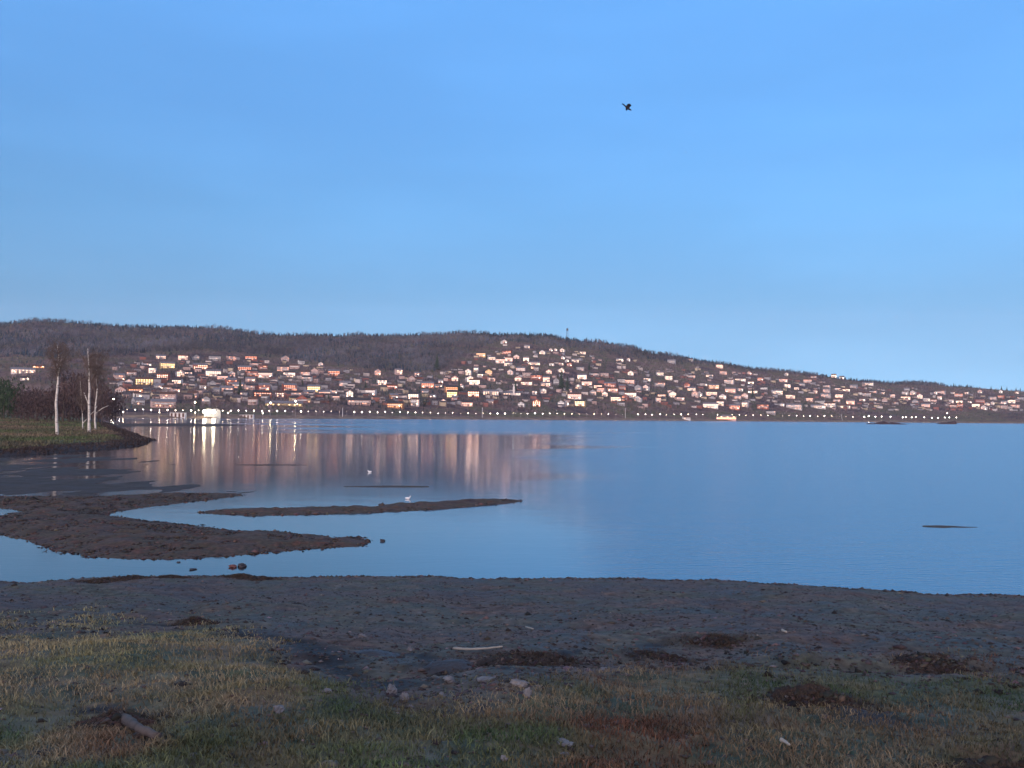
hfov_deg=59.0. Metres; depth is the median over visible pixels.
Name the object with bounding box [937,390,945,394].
house
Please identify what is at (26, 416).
bare tree
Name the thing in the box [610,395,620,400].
house
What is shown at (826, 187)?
sky
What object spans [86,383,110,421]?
bare tree
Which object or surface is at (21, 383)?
evergreen tree
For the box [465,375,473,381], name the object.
house
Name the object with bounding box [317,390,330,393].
house
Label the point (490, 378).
house
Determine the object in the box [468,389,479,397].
house
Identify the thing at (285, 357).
house
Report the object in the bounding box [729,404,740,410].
house
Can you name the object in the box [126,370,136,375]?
house
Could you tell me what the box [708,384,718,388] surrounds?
house
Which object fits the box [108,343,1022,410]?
distant houses
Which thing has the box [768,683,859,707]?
earth mound
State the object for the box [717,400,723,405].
house
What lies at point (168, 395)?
house
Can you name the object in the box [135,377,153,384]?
house
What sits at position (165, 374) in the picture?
house
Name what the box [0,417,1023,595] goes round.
water
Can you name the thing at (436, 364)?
tree
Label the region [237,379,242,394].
tree
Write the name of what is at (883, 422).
reef
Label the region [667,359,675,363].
house
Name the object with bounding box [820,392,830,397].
house
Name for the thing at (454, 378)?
house
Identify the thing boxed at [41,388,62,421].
bare tree
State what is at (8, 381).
evergreen tree
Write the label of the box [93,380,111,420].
bare tree
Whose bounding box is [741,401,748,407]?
house
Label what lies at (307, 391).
house
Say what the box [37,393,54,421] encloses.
bare tree
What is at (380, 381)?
house
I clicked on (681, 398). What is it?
house
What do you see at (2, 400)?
evergreen tree
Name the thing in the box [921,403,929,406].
house
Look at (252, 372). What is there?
house
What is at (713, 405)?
house
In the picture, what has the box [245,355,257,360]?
house
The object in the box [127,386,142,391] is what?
house
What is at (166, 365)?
house
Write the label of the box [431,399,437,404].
house
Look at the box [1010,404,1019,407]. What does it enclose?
house
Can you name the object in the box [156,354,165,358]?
house
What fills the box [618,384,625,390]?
house
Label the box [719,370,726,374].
house
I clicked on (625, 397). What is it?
house
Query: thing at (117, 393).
bare tree
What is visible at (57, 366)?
birch
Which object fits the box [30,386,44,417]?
bare tree
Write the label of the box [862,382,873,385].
house
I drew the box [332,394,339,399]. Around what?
house
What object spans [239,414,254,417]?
shed
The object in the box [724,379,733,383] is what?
house
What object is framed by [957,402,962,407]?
house
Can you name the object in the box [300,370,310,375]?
house
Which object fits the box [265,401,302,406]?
hall
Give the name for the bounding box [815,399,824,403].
house
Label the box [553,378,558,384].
house
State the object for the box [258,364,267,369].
house
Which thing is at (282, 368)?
house
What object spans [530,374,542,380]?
house
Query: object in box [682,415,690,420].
house
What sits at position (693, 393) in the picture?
house
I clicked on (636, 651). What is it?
earth mound
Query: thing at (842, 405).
house
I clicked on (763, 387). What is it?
house
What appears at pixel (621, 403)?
house
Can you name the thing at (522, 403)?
house
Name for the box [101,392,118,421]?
bare tree
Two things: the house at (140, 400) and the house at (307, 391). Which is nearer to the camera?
the house at (140, 400)
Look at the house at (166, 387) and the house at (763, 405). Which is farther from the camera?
the house at (763, 405)
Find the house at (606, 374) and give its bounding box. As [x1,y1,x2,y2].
[599,372,608,377]
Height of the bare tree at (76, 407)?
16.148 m
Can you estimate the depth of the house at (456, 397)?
1377.76 m
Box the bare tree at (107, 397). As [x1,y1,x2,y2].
[91,386,113,423]
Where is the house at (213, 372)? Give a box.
[205,369,220,376]
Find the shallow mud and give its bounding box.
[0,455,256,495]
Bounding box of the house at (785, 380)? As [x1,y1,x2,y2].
[778,378,787,382]
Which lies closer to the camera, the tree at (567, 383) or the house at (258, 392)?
the house at (258, 392)
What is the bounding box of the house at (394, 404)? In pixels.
[387,401,404,408]
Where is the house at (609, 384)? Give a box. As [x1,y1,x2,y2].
[604,382,615,386]
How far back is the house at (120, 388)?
1135.87 m
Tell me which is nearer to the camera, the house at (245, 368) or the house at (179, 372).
the house at (179, 372)
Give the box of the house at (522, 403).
[517,401,525,406]
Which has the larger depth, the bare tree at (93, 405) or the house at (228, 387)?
the house at (228, 387)
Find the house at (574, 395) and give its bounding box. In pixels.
[567,392,581,398]
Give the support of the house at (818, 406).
on the hill
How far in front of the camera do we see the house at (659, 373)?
2208.23 m
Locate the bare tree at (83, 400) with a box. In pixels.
[68,373,94,420]
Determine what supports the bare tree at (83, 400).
on the shore meadow
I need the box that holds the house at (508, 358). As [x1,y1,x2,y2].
[504,356,512,361]
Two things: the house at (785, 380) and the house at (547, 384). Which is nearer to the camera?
the house at (547, 384)
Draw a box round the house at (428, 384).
[421,381,433,388]
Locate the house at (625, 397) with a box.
[622,394,629,400]
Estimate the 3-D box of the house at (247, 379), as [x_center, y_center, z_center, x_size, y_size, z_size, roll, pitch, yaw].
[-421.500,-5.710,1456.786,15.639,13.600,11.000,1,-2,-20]
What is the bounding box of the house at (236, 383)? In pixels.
[232,382,244,388]
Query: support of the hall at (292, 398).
on the hill
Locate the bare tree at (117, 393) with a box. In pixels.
[108,389,125,420]
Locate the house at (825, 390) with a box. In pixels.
[822,388,829,392]
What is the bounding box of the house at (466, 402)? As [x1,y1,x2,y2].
[460,400,472,406]
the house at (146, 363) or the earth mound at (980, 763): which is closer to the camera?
the earth mound at (980, 763)
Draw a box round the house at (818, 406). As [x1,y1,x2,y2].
[810,404,825,409]
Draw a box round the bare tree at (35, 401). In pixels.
[25,389,43,418]
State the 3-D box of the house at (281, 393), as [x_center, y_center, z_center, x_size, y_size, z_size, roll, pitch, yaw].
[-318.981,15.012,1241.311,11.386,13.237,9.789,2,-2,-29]
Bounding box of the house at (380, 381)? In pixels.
[377,378,386,384]
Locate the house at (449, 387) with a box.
[444,385,457,392]
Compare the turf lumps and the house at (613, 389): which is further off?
the house at (613, 389)
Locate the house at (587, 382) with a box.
[581,380,591,385]
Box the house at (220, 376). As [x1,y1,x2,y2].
[217,374,229,379]
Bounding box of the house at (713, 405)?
[703,402,718,408]
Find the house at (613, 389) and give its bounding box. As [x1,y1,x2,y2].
[606,387,617,392]
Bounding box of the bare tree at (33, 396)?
[22,388,41,418]
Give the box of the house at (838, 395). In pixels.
[835,393,842,397]
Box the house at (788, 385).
[784,383,790,387]
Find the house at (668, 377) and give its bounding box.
[665,374,671,379]
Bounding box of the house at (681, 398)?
[674,396,684,400]
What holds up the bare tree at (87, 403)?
on the shore meadow
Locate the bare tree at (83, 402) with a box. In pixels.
[71,375,97,420]
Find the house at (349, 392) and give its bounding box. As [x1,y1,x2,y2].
[346,390,352,395]
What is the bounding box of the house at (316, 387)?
[307,384,320,391]
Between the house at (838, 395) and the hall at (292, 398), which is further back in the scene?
the house at (838, 395)
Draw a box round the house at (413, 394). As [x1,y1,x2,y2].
[408,392,418,398]
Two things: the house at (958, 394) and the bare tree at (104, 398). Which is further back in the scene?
the house at (958, 394)
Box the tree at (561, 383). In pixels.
[557,370,564,388]
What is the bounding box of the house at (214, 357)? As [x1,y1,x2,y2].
[209,355,220,360]
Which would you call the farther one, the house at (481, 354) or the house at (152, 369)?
the house at (481, 354)
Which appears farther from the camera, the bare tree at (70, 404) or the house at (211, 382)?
the house at (211, 382)
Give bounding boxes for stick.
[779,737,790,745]
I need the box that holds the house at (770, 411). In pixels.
[766,409,775,414]
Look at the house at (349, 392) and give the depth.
1297.26 m
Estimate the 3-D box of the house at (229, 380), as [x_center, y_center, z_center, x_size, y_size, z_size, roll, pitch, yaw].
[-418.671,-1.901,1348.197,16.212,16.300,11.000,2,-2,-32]
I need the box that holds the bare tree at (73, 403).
[61,378,80,420]
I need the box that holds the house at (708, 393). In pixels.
[705,391,716,396]
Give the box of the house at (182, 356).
[178,354,187,359]
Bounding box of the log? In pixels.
[114,710,161,739]
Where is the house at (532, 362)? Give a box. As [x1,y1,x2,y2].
[527,361,539,364]
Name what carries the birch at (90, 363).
on the shore meadow
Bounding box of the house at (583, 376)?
[577,374,586,379]
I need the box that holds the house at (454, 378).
[451,376,458,380]
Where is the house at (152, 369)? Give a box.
[148,366,156,372]
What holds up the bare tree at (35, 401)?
on the shore meadow
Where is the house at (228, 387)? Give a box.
[219,386,233,392]
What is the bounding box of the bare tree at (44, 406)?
[37,392,50,419]
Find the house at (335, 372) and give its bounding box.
[327,369,339,375]
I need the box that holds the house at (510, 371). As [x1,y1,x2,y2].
[507,369,513,374]
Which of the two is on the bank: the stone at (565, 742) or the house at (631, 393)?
the stone at (565, 742)
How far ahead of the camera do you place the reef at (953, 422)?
1112.48 m
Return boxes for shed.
[169,412,186,417]
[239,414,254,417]
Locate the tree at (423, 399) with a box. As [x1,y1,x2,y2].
[420,392,426,405]
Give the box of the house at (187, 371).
[183,370,191,374]
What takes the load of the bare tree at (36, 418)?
on the shore meadow
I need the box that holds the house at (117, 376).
[113,373,124,381]
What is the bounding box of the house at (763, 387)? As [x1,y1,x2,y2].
[760,386,767,389]
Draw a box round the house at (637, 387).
[634,385,641,390]
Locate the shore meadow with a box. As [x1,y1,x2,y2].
[0,415,156,455]
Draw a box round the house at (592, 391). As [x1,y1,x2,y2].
[589,389,595,395]
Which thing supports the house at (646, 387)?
on the hill
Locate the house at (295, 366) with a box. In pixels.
[289,364,299,368]
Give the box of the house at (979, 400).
[974,398,984,402]
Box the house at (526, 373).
[522,371,531,377]
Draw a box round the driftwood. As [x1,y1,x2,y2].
[453,646,502,649]
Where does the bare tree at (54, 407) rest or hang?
on the shore meadow
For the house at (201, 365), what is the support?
on the hill
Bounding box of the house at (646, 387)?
[643,384,649,390]
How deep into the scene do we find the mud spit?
25.94 m
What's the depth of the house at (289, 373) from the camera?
1595.24 m
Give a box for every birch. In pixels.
[40,332,85,434]
[72,346,114,431]
[72,372,94,427]
[79,360,115,429]
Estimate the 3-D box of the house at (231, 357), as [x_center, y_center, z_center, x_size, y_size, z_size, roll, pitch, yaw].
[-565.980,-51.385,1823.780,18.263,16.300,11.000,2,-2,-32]
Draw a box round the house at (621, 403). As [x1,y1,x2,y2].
[617,401,624,405]
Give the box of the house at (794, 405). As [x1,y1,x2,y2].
[786,403,801,410]
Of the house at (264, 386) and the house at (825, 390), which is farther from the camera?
the house at (825, 390)
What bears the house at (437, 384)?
on the hill
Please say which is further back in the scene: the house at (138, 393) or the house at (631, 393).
the house at (631, 393)
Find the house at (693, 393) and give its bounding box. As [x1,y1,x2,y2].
[691,391,697,397]
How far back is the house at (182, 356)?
1767.99 m
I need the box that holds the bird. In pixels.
[622,103,630,110]
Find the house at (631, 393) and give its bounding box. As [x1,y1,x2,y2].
[624,391,636,398]
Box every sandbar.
[109,423,240,426]
[204,498,520,515]
[239,464,288,465]
[343,485,428,487]
[923,525,976,527]
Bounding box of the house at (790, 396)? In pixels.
[785,394,794,398]
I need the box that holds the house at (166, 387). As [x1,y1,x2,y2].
[162,385,172,391]
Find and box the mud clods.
[0,492,521,559]
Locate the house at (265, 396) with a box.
[261,393,269,400]
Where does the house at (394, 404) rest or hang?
on the hill
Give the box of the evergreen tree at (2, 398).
[0,383,17,418]
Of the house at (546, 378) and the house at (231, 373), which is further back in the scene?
the house at (546, 378)
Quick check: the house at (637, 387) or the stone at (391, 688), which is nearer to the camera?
the stone at (391, 688)
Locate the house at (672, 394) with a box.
[668,391,675,397]
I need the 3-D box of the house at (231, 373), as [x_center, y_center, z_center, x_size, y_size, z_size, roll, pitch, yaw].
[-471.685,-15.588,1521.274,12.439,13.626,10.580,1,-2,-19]
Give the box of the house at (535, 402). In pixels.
[532,399,540,406]
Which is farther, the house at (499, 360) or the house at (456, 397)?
the house at (499, 360)
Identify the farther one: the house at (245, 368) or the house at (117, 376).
the house at (245, 368)
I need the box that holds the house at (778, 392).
[771,389,782,394]
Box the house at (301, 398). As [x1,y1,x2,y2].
[296,395,307,402]
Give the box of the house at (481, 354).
[476,352,485,357]
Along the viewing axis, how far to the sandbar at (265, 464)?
65.02 m
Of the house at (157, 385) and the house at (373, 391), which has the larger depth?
the house at (373, 391)
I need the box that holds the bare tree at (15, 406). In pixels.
[8,388,25,417]
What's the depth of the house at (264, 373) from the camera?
1558.21 m
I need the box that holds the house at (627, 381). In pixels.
[625,379,634,384]
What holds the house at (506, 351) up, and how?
on the hill
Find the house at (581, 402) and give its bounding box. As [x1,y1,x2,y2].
[575,399,585,406]
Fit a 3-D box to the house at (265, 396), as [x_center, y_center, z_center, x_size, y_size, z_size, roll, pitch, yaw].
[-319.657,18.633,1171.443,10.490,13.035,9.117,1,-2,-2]
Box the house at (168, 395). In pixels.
[160,391,176,401]
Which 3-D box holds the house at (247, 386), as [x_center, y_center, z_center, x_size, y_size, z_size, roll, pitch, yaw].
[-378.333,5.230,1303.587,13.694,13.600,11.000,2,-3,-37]
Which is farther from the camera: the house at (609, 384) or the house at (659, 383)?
the house at (659, 383)
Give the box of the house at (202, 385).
[199,384,206,389]
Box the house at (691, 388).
[687,387,695,390]
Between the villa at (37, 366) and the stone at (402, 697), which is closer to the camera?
the stone at (402, 697)
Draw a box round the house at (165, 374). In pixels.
[157,372,170,379]
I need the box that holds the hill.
[0,321,1023,422]
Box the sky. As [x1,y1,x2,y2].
[0,0,1023,390]
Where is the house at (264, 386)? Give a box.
[258,383,269,389]
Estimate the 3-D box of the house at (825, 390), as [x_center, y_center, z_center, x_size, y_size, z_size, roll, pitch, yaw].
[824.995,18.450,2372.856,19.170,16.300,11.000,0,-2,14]
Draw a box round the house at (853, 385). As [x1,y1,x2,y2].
[850,384,857,388]
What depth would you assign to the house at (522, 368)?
1908.17 m
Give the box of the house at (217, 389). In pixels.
[213,387,221,393]
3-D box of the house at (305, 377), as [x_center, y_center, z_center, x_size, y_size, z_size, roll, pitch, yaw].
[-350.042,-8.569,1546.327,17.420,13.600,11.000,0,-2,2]
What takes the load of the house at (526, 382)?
on the hill
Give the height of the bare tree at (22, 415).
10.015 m
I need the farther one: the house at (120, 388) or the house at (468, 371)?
the house at (468, 371)
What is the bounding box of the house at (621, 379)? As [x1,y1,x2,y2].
[617,378,625,382]
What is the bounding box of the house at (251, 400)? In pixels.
[248,397,258,404]
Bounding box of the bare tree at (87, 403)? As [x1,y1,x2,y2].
[77,382,99,421]
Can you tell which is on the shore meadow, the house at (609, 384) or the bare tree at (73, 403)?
the bare tree at (73, 403)
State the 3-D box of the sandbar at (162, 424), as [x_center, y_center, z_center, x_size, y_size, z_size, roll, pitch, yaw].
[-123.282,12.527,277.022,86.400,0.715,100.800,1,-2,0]
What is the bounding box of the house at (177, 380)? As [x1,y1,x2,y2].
[172,378,182,383]
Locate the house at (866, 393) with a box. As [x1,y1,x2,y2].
[862,392,870,396]
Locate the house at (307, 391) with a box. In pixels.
[303,389,315,395]
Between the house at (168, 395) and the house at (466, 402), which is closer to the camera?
the house at (168, 395)
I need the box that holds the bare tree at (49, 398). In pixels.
[41,387,62,420]
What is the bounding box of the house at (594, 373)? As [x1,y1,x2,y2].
[589,372,598,376]
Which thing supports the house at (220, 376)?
on the hill
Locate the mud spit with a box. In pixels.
[0,492,367,558]
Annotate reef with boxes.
[866,421,900,423]
[937,421,956,423]
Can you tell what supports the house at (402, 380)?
on the hill
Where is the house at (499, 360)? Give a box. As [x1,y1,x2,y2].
[495,358,504,362]
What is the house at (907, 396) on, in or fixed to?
on the hill
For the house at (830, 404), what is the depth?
2058.47 m
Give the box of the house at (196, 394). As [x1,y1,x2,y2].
[187,391,198,397]
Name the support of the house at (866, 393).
on the hill
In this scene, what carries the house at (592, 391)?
on the hill
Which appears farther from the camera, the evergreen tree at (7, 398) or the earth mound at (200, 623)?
the evergreen tree at (7, 398)
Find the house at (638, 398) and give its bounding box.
[634,396,641,401]
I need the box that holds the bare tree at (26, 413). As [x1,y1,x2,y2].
[15,392,33,419]
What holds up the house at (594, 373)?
on the hill
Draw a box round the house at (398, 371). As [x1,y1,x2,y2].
[394,368,402,374]
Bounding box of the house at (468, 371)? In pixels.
[465,369,471,374]
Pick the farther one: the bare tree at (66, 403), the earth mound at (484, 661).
the bare tree at (66, 403)
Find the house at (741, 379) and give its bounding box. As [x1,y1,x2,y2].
[735,378,745,381]
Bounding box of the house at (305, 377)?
[302,375,312,380]
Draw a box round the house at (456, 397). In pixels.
[451,395,459,400]
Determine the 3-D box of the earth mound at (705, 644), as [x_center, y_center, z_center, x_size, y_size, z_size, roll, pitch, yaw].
[1.929,2.475,8.662,0.645,0.145,0.400,1,-2,0]
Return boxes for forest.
[0,317,1023,419]
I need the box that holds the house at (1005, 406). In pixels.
[1001,404,1007,408]
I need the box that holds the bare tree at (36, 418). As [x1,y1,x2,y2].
[28,394,45,420]
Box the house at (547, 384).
[541,382,551,386]
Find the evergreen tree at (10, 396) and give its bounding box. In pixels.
[1,382,18,417]
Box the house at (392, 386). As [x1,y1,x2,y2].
[386,384,397,389]
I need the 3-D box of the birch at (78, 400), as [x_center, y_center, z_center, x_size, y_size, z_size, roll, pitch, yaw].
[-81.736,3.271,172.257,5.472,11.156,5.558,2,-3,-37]
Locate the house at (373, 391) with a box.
[365,388,376,395]
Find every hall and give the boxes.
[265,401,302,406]
[289,396,310,402]
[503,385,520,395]
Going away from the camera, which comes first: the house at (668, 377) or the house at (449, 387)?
the house at (449, 387)
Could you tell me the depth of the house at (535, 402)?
1432.90 m
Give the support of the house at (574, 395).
on the hill
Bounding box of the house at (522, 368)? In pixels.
[516,366,525,370]
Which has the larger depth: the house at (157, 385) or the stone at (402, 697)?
the house at (157, 385)
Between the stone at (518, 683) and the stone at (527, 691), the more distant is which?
the stone at (518, 683)
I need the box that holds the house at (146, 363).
[141,361,151,365]
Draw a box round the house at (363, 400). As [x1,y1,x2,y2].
[347,397,370,405]
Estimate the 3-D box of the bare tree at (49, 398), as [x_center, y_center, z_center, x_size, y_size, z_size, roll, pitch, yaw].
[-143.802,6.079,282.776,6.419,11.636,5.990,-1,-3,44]
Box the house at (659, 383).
[654,381,664,386]
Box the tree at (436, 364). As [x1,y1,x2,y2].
[434,354,440,369]
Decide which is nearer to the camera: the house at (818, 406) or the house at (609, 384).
the house at (609, 384)
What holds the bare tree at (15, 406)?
on the shore meadow
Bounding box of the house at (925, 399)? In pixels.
[923,397,929,401]
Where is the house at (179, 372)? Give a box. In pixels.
[175,369,183,376]
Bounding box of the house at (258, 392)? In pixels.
[253,390,271,397]
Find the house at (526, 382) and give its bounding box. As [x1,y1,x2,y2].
[521,380,532,384]
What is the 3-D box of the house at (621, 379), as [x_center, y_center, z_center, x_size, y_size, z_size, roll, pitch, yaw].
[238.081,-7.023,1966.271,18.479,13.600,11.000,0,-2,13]
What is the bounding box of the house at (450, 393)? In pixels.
[447,390,456,397]
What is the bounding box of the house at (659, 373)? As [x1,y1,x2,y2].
[656,371,663,375]
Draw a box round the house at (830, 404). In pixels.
[824,402,835,407]
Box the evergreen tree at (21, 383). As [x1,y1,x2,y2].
[2,377,25,416]
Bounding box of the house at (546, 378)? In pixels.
[543,376,549,381]
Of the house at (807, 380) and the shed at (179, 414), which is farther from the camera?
the house at (807, 380)
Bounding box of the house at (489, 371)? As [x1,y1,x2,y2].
[485,369,491,375]
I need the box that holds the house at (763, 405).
[756,403,768,408]
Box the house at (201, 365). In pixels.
[192,363,207,368]
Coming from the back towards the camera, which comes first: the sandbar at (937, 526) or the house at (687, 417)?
the house at (687, 417)
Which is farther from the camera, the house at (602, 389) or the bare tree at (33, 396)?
the house at (602, 389)
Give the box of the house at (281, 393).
[275,391,283,397]
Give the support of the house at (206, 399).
on the hill
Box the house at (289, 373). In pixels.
[283,371,295,377]
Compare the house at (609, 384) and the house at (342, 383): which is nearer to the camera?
the house at (342, 383)
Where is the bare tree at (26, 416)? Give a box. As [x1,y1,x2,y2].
[18,393,37,420]
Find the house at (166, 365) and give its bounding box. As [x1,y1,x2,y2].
[160,361,174,368]
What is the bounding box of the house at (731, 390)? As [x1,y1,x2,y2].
[725,387,735,393]
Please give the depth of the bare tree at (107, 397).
250.83 m
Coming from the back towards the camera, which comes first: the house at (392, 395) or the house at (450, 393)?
the house at (450, 393)
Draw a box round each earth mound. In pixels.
[75,713,155,728]
[183,618,214,624]
[353,649,406,656]
[468,651,581,666]
[635,650,682,661]
[681,634,743,647]
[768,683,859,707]
[893,656,965,673]
[946,761,1016,767]
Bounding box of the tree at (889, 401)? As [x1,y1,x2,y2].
[887,396,895,406]
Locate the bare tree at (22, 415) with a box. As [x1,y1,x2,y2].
[11,390,29,418]
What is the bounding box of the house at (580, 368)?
[576,365,583,370]
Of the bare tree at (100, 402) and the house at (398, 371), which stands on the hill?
the house at (398, 371)
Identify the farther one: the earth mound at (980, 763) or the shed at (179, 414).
the shed at (179, 414)
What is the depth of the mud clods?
28.11 m
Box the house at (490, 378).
[487,376,494,381]
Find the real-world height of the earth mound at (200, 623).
0.143 m
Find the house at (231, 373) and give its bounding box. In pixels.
[228,371,234,376]
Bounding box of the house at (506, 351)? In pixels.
[502,349,511,353]
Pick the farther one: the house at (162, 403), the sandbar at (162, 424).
the house at (162, 403)
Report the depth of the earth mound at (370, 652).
8.21 m
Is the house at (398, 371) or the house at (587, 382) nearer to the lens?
the house at (398, 371)
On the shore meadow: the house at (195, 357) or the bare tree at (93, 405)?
the bare tree at (93, 405)
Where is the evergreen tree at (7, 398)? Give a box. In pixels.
[0,381,19,417]
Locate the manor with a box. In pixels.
[483,389,498,395]
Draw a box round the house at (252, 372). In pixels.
[246,370,258,376]
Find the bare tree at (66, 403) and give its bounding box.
[46,373,78,421]
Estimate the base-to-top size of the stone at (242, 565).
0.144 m
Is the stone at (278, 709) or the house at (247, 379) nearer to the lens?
the stone at (278, 709)
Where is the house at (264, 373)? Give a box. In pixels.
[258,371,272,377]
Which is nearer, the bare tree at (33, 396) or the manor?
the bare tree at (33, 396)
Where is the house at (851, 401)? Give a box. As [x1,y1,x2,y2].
[846,400,854,404]
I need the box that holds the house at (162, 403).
[150,398,175,407]
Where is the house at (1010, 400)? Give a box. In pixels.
[1007,399,1014,403]
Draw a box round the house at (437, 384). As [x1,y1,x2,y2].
[434,383,442,387]
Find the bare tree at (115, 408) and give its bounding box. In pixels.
[108,397,119,420]
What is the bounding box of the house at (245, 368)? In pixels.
[238,365,252,371]
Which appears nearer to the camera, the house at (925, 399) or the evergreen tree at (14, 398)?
the evergreen tree at (14, 398)
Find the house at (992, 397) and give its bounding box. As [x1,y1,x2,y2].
[988,396,996,399]
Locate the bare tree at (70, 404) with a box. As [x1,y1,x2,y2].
[60,385,77,420]
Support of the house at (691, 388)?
on the hill
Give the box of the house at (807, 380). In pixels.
[803,379,811,382]
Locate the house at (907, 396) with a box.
[901,395,910,399]
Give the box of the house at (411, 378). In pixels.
[407,375,414,381]
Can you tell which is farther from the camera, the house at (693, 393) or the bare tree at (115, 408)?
the house at (693, 393)
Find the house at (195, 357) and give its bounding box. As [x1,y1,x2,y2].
[192,354,199,359]
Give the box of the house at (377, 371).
[374,369,380,374]
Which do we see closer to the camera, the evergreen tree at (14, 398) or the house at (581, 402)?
the evergreen tree at (14, 398)
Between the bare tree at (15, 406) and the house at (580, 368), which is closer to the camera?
the bare tree at (15, 406)
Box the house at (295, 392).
[284,390,302,395]
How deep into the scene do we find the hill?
1857.18 m
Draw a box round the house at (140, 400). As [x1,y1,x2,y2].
[131,396,144,404]
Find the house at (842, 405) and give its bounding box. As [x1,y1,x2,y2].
[840,404,849,408]
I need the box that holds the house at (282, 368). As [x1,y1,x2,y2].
[277,365,288,371]
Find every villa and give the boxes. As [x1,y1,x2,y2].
[10,367,35,373]
[32,364,44,367]
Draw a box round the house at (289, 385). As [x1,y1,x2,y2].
[282,383,296,390]
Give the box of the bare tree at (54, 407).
[46,394,64,419]
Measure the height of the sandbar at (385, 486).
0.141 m
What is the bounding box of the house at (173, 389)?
[170,387,179,392]
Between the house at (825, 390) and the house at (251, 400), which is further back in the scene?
the house at (825, 390)
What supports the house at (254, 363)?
on the hill
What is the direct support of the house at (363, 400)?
on the hill
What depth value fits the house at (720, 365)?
2565.77 m
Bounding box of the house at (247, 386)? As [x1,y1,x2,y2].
[243,383,254,389]
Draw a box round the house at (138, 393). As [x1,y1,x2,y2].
[132,391,141,396]
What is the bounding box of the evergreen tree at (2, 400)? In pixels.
[0,383,8,416]
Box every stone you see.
[238,563,246,566]
[273,705,284,713]
[322,688,331,693]
[386,684,396,694]
[400,692,408,700]
[443,675,454,682]
[477,676,495,682]
[509,679,528,687]
[523,687,531,696]
[557,738,572,746]
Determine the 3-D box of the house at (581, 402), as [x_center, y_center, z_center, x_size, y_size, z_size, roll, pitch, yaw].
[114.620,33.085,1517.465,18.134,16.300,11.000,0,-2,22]
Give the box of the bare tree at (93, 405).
[81,381,106,422]
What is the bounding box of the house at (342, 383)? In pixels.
[339,380,351,385]
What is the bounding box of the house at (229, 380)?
[225,378,236,385]
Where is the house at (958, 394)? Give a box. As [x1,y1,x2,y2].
[954,393,962,396]
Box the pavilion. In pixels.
[716,415,735,420]
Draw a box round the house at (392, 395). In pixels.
[389,393,397,398]
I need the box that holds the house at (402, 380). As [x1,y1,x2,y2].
[397,379,405,384]
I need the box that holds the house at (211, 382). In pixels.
[207,380,215,385]
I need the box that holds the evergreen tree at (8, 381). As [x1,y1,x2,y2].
[0,379,16,416]
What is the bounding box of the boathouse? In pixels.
[204,408,221,417]
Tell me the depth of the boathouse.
853.47 m
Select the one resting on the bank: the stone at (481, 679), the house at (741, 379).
the stone at (481, 679)
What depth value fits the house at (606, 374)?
1998.79 m
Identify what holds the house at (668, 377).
on the hill
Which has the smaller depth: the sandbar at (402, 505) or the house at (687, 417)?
the sandbar at (402, 505)
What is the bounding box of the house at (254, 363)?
[250,362,261,365]
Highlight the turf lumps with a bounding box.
[0,573,1023,767]
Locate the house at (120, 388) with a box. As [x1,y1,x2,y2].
[115,386,126,392]
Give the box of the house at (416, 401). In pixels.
[410,397,419,406]
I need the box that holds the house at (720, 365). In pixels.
[715,363,722,368]
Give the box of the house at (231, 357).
[226,355,236,360]
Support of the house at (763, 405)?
on the hill
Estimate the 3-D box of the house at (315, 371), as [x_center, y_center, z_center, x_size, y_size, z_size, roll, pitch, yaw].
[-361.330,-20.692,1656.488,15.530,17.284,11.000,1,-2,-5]
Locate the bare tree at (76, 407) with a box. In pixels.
[54,371,84,421]
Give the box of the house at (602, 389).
[597,386,605,392]
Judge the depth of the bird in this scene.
60.66 m
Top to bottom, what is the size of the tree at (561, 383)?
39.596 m
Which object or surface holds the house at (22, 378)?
on the hill
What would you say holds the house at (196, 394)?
on the hill
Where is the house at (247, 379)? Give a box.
[245,377,255,381]
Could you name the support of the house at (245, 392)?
on the hill
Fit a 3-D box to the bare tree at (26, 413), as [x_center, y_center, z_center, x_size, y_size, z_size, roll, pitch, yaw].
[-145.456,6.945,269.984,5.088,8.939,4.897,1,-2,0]
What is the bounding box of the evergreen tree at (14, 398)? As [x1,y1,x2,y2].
[1,386,20,417]
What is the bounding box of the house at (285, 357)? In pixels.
[281,355,288,361]
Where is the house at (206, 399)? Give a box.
[202,396,210,402]
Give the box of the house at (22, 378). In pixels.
[20,376,29,380]
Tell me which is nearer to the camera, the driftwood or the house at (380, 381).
the driftwood
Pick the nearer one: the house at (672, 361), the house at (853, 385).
the house at (672, 361)
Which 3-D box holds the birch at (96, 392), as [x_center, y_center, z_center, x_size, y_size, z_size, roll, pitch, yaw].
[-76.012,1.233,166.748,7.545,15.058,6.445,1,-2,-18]
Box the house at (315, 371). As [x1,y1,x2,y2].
[311,368,318,374]
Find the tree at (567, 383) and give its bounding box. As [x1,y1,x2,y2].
[564,376,569,391]
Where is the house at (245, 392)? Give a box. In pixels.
[240,390,247,395]
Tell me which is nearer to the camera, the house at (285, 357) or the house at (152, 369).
the house at (152, 369)
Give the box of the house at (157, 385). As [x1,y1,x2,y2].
[154,383,164,387]
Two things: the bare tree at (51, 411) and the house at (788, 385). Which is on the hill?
the house at (788, 385)
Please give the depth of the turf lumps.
7.36 m
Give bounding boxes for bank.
[0,576,1023,767]
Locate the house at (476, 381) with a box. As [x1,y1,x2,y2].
[469,378,479,384]

